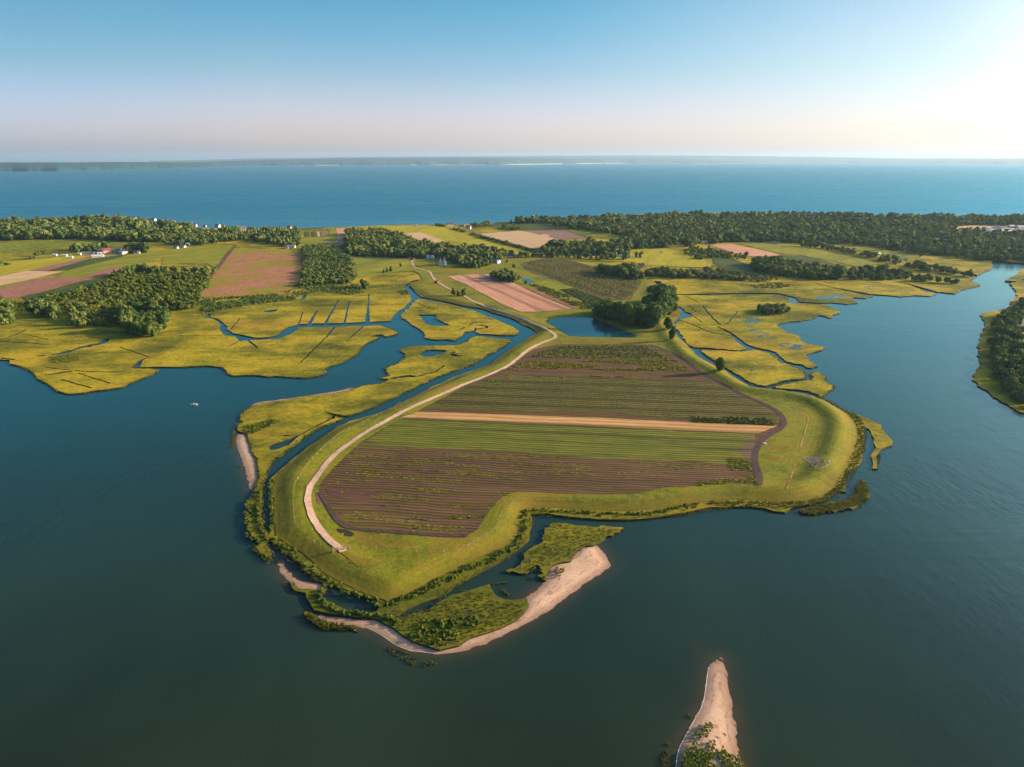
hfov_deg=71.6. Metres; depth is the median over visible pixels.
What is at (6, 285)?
field
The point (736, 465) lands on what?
weeds
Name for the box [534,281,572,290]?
field
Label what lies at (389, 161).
hills
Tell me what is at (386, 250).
broadleaf tree
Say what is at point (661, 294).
broadleaf tree
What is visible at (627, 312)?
broadleaf tree
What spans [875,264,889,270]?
broadleaf tree
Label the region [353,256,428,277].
field
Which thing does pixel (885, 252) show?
field
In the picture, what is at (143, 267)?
woodland
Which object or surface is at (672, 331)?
broadleaf tree
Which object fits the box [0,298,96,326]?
woodland
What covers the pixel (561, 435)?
weeds
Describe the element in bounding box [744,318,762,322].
salt pan
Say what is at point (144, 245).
broadleaf tree
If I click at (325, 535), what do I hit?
gravel road
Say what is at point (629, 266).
broadleaf tree
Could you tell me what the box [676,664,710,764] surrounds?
foam
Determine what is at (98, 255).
greenhouse
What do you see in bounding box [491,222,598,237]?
field
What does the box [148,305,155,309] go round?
broadleaf tree
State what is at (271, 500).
bushes
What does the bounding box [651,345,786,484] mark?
track
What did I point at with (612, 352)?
crop rows
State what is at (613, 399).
crop rows
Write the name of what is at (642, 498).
fence
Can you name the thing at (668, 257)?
field
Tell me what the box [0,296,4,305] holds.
broadleaf tree
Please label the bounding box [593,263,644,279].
woodland
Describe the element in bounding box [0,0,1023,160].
sky
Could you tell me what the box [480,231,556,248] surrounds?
field
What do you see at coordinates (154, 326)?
broadleaf tree
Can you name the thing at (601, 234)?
field
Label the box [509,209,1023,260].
woodland
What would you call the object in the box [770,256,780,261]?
broadleaf tree
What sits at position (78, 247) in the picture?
woodland
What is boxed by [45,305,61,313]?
broadleaf tree
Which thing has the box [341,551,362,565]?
track
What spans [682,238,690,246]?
broadleaf tree
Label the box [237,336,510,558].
marsh
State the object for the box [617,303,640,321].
broadleaf tree
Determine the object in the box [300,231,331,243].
field
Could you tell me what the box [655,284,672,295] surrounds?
broadleaf tree
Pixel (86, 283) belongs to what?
field
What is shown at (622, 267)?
broadleaf tree
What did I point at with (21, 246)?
field
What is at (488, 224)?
woodland
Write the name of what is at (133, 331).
broadleaf tree
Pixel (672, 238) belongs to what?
broadleaf tree
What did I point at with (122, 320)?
broadleaf tree
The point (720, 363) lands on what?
broadleaf tree
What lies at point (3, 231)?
broadleaf tree
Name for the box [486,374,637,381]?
weeds
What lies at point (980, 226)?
yard
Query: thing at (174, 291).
woodland
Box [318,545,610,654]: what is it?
beach
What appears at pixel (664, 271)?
woodland
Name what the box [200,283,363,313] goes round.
brush
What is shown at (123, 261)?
field
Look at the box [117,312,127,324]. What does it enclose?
broadleaf tree
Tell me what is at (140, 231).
broadleaf tree
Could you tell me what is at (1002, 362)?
broadleaf tree
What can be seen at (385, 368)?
reeds
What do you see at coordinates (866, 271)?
woodland
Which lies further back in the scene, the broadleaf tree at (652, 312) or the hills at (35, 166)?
the hills at (35, 166)
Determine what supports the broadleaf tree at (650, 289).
on the land
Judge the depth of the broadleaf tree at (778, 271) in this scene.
758.07 m
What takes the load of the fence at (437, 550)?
on the pasture
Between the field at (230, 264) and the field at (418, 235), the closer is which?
the field at (230, 264)
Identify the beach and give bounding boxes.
[236,434,258,489]
[251,388,354,406]
[278,563,322,589]
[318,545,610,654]
[410,163,767,164]
[677,657,741,766]
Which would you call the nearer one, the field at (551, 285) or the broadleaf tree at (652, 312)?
the broadleaf tree at (652, 312)
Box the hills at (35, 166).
[0,162,230,170]
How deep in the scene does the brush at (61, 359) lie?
445.18 m
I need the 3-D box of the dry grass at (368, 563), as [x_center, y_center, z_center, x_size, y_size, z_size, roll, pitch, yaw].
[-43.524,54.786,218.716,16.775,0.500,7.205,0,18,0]
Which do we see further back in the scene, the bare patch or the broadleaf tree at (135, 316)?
the broadleaf tree at (135, 316)
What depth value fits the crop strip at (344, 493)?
263.55 m
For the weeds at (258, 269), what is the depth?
783.12 m
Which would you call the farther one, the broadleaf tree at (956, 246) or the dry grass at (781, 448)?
the broadleaf tree at (956, 246)
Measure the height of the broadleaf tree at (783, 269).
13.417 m
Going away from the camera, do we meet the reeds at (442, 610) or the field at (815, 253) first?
the reeds at (442, 610)
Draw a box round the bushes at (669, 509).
[535,502,698,514]
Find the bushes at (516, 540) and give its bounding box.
[404,513,530,598]
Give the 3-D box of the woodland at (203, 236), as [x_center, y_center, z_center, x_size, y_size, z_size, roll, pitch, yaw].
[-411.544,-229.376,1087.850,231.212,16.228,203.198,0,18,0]
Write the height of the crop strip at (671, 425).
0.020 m
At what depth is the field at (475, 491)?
279.54 m
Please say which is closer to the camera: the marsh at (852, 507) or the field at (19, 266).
the marsh at (852, 507)
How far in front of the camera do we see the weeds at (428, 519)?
245.19 m
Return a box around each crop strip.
[325,487,379,499]
[360,419,754,465]
[400,412,775,433]
[426,375,780,424]
[530,345,669,359]
[741,439,756,461]
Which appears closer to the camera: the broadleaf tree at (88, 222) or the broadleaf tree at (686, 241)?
the broadleaf tree at (686, 241)
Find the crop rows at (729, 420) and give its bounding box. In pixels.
[691,416,773,425]
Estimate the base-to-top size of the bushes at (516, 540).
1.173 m
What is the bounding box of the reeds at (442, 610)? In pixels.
[382,524,615,647]
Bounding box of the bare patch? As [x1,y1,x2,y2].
[803,456,830,468]
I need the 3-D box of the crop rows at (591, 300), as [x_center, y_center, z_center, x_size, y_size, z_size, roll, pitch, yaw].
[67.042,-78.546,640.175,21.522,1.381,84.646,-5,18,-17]
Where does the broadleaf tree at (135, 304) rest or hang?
on the land
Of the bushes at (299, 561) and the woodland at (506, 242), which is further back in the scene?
the woodland at (506, 242)
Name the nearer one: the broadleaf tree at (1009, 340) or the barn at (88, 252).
the broadleaf tree at (1009, 340)
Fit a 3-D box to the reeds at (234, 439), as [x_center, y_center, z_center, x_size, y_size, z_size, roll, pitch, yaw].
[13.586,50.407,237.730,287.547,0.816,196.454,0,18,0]
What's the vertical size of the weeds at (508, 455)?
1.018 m
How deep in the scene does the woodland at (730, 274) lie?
770.78 m
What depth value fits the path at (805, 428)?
328.99 m
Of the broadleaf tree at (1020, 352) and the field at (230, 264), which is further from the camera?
the field at (230, 264)
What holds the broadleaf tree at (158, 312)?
on the land
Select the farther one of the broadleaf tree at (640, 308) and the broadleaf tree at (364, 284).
the broadleaf tree at (364, 284)
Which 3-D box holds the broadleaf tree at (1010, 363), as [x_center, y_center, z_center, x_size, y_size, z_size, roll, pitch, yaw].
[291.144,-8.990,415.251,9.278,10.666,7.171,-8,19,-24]
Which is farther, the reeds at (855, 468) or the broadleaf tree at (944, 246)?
the broadleaf tree at (944, 246)
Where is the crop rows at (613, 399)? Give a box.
[431,378,775,422]
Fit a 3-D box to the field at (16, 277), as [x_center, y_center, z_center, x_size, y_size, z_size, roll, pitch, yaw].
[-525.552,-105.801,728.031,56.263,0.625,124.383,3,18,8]
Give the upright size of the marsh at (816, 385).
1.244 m
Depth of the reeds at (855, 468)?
278.78 m
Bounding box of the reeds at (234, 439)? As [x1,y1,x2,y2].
[231,428,881,766]
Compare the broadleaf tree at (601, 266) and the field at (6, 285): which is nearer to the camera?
the field at (6, 285)
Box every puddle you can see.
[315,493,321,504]
[336,529,354,536]
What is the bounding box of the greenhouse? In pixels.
[91,254,103,257]
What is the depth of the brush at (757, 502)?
258.56 m
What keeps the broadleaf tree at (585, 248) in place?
on the land
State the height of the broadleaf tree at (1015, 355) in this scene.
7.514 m
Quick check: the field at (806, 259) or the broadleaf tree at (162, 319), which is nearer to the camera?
the broadleaf tree at (162, 319)
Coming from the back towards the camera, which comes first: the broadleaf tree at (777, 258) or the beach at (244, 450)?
the broadleaf tree at (777, 258)
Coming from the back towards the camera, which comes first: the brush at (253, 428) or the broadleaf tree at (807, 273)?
the broadleaf tree at (807, 273)
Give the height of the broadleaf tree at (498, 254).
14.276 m
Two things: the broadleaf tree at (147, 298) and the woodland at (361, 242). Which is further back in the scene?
the woodland at (361, 242)
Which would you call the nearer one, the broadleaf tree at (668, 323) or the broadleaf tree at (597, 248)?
the broadleaf tree at (668, 323)
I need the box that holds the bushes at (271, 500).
[267,478,275,531]
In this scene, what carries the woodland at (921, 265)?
on the land
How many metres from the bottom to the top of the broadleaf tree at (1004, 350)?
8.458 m
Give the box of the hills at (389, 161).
[192,157,761,165]
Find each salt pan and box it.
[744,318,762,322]
[747,326,774,338]
[779,343,802,349]
[817,294,845,299]
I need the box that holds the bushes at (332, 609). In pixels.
[321,590,374,616]
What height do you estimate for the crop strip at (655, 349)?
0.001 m
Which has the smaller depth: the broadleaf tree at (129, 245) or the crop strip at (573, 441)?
the crop strip at (573, 441)
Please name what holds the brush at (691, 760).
on the beach at (717, 707)
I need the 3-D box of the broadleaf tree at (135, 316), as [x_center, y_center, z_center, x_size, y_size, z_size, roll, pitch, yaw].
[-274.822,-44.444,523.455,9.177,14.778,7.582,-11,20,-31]
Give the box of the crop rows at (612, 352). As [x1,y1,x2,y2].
[529,345,666,358]
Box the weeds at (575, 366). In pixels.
[508,359,688,370]
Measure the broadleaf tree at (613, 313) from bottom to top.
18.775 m
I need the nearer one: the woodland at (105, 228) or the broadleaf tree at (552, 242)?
the broadleaf tree at (552, 242)
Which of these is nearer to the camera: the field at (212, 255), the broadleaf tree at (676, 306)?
the broadleaf tree at (676, 306)
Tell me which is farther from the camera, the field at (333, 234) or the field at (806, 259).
the field at (333, 234)
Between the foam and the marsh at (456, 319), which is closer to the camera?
the foam
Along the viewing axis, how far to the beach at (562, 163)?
16377.48 m
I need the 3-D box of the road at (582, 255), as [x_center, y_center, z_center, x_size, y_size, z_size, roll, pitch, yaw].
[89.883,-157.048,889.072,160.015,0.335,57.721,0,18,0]
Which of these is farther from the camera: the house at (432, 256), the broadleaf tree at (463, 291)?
the house at (432, 256)
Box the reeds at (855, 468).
[710,385,866,507]
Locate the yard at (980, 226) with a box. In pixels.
[957,225,1016,230]
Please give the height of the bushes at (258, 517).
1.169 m
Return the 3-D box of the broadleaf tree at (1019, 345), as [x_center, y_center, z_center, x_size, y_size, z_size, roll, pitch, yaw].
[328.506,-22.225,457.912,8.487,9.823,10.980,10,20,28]
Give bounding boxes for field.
[0,238,164,253]
[0,256,90,275]
[0,267,122,298]
[0,271,60,284]
[0,277,73,287]
[23,275,109,299]
[32,257,89,270]
[48,254,126,270]
[56,249,179,277]
[162,245,233,266]
[201,249,301,296]
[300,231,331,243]
[319,344,780,534]
[328,229,337,242]
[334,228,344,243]
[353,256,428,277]
[381,225,531,254]
[404,232,443,241]
[447,274,570,311]
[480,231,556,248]
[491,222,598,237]
[521,258,641,299]
[524,286,578,308]
[527,230,586,238]
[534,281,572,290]
[561,288,600,306]
[570,231,621,237]
[600,248,711,266]
[712,244,778,255]
[713,256,779,277]
[740,242,890,266]
[783,255,848,268]
[826,243,918,257]
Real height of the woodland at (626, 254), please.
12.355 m
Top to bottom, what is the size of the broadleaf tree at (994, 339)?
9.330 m
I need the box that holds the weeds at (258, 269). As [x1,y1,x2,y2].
[208,250,300,295]
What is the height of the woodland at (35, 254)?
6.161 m
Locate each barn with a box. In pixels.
[81,251,95,254]
[100,248,111,253]
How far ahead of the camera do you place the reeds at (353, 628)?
253.56 m
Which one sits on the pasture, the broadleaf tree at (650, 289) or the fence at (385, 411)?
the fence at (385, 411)
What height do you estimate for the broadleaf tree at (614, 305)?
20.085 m
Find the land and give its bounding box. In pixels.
[0,213,1023,651]
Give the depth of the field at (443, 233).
1115.35 m
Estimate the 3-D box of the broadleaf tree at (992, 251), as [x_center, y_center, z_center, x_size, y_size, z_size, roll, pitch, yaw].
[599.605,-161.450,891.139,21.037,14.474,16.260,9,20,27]
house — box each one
[118,249,127,254]
[426,254,434,258]
[438,257,445,265]
[506,250,513,255]
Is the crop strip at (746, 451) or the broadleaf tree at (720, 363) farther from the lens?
the broadleaf tree at (720, 363)
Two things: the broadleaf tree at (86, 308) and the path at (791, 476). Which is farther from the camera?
the broadleaf tree at (86, 308)
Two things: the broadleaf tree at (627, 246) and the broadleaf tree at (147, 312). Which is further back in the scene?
the broadleaf tree at (627, 246)
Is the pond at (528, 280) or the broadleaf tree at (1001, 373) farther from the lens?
the pond at (528, 280)
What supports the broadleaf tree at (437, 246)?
on the land
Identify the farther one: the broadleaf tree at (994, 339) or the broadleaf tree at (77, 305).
the broadleaf tree at (77, 305)
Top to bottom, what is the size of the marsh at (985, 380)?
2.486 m
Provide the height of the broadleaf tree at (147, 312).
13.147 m
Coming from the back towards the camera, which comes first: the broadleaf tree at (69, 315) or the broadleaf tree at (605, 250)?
the broadleaf tree at (605, 250)
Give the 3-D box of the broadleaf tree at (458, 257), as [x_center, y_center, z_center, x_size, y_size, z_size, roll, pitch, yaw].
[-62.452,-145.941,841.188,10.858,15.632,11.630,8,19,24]
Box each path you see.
[781,405,808,447]
[787,464,794,488]
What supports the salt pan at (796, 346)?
on the marsh at (722, 310)
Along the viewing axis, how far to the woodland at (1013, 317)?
468.64 m
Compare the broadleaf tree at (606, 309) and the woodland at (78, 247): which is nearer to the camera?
the broadleaf tree at (606, 309)
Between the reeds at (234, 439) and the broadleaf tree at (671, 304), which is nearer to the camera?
the reeds at (234, 439)
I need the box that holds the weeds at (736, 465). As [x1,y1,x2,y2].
[726,458,753,470]
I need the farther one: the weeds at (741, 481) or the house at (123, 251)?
the house at (123, 251)
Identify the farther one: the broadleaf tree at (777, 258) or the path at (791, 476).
the broadleaf tree at (777, 258)
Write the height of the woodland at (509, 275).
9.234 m
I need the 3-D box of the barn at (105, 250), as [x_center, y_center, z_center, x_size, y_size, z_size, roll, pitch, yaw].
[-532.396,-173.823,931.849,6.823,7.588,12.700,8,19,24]
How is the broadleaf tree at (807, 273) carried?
on the land
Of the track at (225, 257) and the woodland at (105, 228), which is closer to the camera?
the track at (225, 257)
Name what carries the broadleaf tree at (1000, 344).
on the marsh at (985, 380)
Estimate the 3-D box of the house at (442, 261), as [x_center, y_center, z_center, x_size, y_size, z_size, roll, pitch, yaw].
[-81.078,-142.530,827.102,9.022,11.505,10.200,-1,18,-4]
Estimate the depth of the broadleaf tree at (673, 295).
609.14 m
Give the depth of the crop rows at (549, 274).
736.20 m
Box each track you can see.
[202,245,236,287]
[318,492,467,536]
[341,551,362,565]
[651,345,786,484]
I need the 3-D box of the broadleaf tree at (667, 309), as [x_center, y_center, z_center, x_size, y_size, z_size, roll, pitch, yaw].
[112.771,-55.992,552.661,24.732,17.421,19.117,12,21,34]
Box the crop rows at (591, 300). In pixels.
[562,288,602,305]
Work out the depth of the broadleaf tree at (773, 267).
767.69 m
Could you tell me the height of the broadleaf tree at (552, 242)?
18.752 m
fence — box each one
[292,458,332,551]
[312,374,471,457]
[350,510,507,551]
[514,490,746,500]
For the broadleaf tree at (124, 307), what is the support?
on the land
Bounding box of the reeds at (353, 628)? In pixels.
[304,479,869,629]
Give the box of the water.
[0,161,1023,766]
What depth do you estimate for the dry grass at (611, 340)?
483.47 m
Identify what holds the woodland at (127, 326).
on the land
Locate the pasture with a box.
[273,256,856,600]
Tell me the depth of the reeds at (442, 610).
198.24 m
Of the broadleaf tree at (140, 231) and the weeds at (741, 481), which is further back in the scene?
the broadleaf tree at (140, 231)
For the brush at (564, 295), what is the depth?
642.34 m
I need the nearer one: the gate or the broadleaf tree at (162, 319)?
the gate
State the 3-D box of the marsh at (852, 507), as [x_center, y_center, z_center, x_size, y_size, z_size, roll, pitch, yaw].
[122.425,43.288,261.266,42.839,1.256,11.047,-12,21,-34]
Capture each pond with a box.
[522,278,533,282]
[546,317,635,336]
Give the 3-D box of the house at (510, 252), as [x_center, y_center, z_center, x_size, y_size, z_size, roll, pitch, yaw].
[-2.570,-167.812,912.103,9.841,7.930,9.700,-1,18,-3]
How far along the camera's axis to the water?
214.71 m
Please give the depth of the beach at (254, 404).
376.36 m
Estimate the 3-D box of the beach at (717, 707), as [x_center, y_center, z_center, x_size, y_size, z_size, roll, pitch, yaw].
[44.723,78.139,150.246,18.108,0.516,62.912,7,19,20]
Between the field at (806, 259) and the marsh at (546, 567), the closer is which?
the marsh at (546, 567)
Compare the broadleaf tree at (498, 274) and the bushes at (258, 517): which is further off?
the broadleaf tree at (498, 274)
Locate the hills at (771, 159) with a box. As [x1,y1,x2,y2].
[150,155,1023,163]
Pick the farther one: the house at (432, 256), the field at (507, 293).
the house at (432, 256)
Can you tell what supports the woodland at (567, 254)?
on the land
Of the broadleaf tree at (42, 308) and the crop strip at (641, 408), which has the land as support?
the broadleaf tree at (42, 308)
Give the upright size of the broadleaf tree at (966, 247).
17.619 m
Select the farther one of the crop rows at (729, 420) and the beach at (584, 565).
the crop rows at (729, 420)
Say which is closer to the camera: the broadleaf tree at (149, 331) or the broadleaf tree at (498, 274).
the broadleaf tree at (149, 331)
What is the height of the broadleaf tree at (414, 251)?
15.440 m
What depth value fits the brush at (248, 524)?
244.13 m
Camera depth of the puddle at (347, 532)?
236.14 m
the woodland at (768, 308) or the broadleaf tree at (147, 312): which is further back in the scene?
the woodland at (768, 308)
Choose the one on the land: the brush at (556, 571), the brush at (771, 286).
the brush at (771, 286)
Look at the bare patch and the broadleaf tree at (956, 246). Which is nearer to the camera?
the bare patch
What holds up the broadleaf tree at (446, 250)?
on the land
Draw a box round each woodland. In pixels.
[0,213,197,241]
[0,250,46,264]
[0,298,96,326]
[25,271,211,325]
[69,241,137,251]
[110,263,216,276]
[124,309,156,331]
[164,224,300,246]
[299,243,356,285]
[342,226,508,267]
[435,223,541,252]
[470,220,520,229]
[489,267,520,282]
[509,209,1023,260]
[513,251,616,258]
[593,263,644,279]
[611,251,643,259]
[644,266,704,277]
[683,245,777,281]
[750,255,853,279]
[757,303,790,314]
[800,240,973,276]
[848,264,959,283]
[989,297,1023,401]
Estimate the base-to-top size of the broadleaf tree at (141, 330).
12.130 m
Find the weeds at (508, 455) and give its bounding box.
[328,448,754,533]
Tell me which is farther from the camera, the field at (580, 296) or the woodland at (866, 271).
the woodland at (866, 271)
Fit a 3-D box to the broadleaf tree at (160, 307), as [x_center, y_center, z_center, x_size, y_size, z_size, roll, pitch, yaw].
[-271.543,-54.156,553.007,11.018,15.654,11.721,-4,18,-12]
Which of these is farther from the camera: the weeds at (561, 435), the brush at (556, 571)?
the weeds at (561, 435)
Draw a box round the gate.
[332,545,349,550]
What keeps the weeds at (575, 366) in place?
on the field at (475, 491)
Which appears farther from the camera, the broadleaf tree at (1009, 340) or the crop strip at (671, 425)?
the broadleaf tree at (1009, 340)
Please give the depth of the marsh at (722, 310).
542.01 m
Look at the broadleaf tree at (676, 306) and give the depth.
585.30 m
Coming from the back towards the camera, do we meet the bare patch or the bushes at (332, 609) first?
the bare patch
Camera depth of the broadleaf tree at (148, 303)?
557.79 m
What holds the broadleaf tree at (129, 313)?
on the land
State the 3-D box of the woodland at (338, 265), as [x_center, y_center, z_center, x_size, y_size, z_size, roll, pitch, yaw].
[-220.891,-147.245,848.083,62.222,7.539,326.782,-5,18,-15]
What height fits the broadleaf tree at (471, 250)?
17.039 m
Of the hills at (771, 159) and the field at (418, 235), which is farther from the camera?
the hills at (771, 159)
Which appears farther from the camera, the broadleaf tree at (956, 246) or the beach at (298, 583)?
the broadleaf tree at (956, 246)
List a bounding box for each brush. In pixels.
[3,289,408,310]
[49,354,79,362]
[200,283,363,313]
[243,419,280,432]
[243,498,259,542]
[530,283,592,308]
[554,566,564,576]
[681,721,743,766]
[709,500,801,504]
[751,282,790,287]
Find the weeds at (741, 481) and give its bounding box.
[697,477,757,485]
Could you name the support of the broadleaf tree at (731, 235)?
on the land
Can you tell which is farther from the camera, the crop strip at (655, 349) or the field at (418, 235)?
the field at (418, 235)
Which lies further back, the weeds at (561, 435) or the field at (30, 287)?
the field at (30, 287)
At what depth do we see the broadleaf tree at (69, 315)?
537.06 m
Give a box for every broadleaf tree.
[0,229,7,233]
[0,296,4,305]
[26,302,37,312]
[38,305,47,313]
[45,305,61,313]
[67,312,78,324]
[70,226,81,230]
[73,302,82,309]
[81,305,90,313]
[84,220,98,224]
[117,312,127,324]
[117,315,132,327]
[120,304,130,309]
[123,243,132,251]
[124,307,138,314]
[125,311,133,316]
[126,300,142,310]
[130,323,140,335]
[131,314,139,319]
[134,242,149,252]
[136,322,146,335]
[137,229,150,237]
[139,242,150,251]
[142,296,156,302]
[143,300,152,310]
[143,324,155,336]
[145,310,155,316]
[147,322,158,336]
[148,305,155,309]
[154,304,170,317]
[155,310,166,316]
[156,310,169,321]
[158,315,166,329]
[359,279,369,288]
[382,247,392,256]
[410,249,417,257]
[431,244,440,249]
[442,248,452,254]
[454,254,463,262]
[461,288,466,294]
[467,247,475,253]
[494,252,503,258]
[495,271,502,280]
[546,239,556,246]
[582,245,590,251]
[591,246,599,253]
[592,298,613,315]
[597,263,608,272]
[598,247,609,253]
[600,303,610,319]
[604,265,612,274]
[606,265,619,274]
[606,302,628,319]
[611,301,624,319]
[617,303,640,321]
[619,265,625,276]
[619,302,636,326]
[622,243,631,251]
[624,264,633,270]
[635,240,647,246]
[636,302,645,314]
[643,302,663,327]
[644,285,671,297]
[650,288,668,304]
[652,300,673,316]
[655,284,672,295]
[663,317,672,328]
[667,297,673,314]
[669,235,678,242]
[669,285,678,300]
[669,326,676,338]
[671,299,678,310]
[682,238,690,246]
[715,357,725,370]
[727,232,737,239]
[769,264,778,272]
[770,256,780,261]
[776,266,784,274]
[778,266,786,275]
[802,269,813,277]
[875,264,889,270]
[940,244,952,251]
[952,244,963,253]
[960,244,977,252]
[982,249,998,253]
[986,335,1002,343]
[990,347,1007,352]
[992,368,1012,379]
[994,358,1007,365]
[995,342,1006,345]
[998,326,1013,332]
[1000,376,1018,387]
[1001,336,1013,343]
[1002,356,1018,362]
[1005,359,1016,368]
[1010,354,1020,359]
[1012,349,1023,356]
[1014,342,1023,349]
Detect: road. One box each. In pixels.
[304,260,556,551]
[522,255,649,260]
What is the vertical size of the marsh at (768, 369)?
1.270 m
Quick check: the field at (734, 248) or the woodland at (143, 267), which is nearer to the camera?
the woodland at (143, 267)
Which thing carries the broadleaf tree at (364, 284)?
on the land
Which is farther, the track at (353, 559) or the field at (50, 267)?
the field at (50, 267)
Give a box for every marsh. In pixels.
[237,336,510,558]
[305,612,356,631]
[400,299,518,340]
[505,523,623,581]
[675,294,839,368]
[701,350,805,386]
[775,372,832,397]
[799,480,870,515]
[972,269,1023,413]
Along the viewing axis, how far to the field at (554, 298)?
631.96 m
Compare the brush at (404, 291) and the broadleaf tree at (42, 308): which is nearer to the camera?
the broadleaf tree at (42, 308)
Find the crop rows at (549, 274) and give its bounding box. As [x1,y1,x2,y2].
[524,259,639,297]
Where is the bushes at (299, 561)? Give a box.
[270,538,382,606]
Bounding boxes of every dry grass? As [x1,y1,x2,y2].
[341,532,419,549]
[346,556,386,566]
[550,338,661,343]
[759,439,786,460]
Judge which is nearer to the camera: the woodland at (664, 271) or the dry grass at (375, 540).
the dry grass at (375, 540)
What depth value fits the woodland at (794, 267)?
765.20 m
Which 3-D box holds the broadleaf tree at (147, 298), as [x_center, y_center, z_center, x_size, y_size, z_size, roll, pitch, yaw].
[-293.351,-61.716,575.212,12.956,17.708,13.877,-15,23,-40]
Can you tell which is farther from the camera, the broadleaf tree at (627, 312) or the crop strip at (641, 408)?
the broadleaf tree at (627, 312)
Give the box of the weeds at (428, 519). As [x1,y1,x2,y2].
[384,459,484,528]
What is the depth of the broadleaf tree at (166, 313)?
537.69 m
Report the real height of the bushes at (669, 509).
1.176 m
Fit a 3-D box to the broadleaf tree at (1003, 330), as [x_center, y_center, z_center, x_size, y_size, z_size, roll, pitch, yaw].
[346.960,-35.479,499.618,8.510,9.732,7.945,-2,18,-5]
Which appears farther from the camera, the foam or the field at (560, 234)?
the field at (560, 234)
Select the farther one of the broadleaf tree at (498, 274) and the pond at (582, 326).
the broadleaf tree at (498, 274)
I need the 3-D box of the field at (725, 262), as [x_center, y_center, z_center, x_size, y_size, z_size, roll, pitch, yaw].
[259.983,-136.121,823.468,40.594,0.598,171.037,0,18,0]
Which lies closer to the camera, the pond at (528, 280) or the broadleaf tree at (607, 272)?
the pond at (528, 280)
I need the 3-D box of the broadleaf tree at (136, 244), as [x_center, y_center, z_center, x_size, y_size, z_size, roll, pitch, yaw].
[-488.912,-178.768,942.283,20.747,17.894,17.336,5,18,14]
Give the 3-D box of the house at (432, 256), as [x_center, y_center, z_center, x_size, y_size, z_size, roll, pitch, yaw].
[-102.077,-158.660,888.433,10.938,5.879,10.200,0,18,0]
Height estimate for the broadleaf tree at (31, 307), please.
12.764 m
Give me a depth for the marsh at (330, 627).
190.50 m
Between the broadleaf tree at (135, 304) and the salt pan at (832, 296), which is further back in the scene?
the salt pan at (832, 296)
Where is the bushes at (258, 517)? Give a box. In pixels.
[254,490,266,536]
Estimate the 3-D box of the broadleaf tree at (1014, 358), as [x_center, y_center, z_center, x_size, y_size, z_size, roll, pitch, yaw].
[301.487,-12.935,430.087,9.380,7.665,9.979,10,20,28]
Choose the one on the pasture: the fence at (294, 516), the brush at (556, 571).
the fence at (294, 516)
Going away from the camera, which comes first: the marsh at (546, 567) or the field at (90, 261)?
the marsh at (546, 567)
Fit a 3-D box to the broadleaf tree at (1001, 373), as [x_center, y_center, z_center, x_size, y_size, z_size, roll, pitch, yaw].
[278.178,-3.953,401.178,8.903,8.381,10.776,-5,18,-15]
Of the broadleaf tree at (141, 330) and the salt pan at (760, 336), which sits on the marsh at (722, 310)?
the salt pan at (760, 336)
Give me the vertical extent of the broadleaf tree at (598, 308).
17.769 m
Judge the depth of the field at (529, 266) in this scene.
738.47 m
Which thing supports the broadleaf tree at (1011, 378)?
on the marsh at (985, 380)
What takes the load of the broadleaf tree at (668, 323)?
on the land
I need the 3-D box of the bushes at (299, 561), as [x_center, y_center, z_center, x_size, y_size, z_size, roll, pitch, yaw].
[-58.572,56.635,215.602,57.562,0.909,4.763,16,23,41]
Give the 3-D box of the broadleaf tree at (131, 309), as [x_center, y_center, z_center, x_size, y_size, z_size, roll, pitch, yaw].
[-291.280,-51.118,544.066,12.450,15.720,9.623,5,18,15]
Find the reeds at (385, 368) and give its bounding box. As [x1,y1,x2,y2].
[13,325,867,615]
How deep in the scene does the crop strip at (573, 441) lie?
313.18 m
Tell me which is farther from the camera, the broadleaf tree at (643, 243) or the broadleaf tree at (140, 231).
the broadleaf tree at (140, 231)
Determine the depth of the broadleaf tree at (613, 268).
757.80 m
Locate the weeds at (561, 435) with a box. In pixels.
[378,422,747,461]
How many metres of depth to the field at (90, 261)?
849.33 m
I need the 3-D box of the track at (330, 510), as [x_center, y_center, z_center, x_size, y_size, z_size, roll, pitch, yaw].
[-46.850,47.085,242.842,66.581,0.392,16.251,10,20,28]
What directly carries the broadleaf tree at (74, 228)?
on the land
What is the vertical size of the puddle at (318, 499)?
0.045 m

